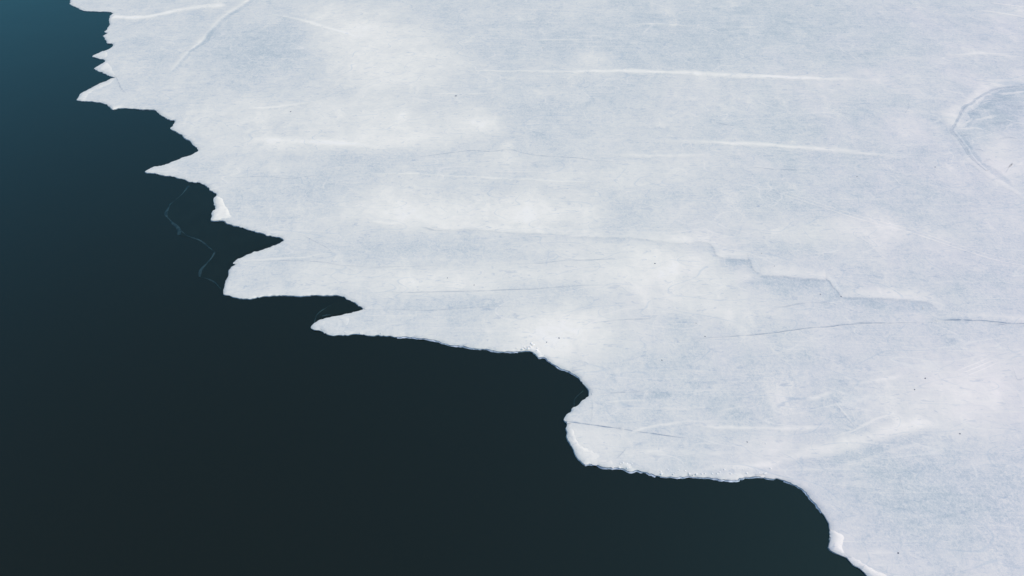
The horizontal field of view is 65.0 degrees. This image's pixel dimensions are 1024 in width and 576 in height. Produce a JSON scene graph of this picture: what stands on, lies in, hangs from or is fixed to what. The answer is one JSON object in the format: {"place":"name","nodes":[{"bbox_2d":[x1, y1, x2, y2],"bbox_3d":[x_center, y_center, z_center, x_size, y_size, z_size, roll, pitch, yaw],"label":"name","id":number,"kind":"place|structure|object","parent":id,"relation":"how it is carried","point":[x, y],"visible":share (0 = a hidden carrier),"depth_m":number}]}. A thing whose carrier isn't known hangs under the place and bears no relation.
{"place":"outdoors","nodes":[
{"label":"outdoors","id":0,"kind":"place"},
{"bbox_2d":[0,0,864,575],"bbox_3d":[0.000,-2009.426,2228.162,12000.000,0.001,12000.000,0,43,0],"label":"water","id":1,"kind":"structure","parent":0,"point":[166,408],"depth_m":61.67},
{"bbox_2d":[164,185,277,291],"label":"thin ice","id":2,"kind":"structure","parent":1,"relation":"on","point":[188,211],"depth_m":79.05},
{"bbox_2d":[314,300,360,322],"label":"thin ice","id":3,"kind":"structure","parent":1,"relation":"on","point":[339,307],"depth_m":71.25},
{"bbox_2d":[70,0,1023,575],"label":"ice sheet","id":4,"kind":"object","parent":1,"relation":"on","point":[658,226],"visible":1,"depth_m":81.95},
{"bbox_2d":[572,391,586,406],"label":"thin ice","id":5,"kind":"structure","parent":1,"relation":"on","point":[579,398],"depth_m":63.88}
]}

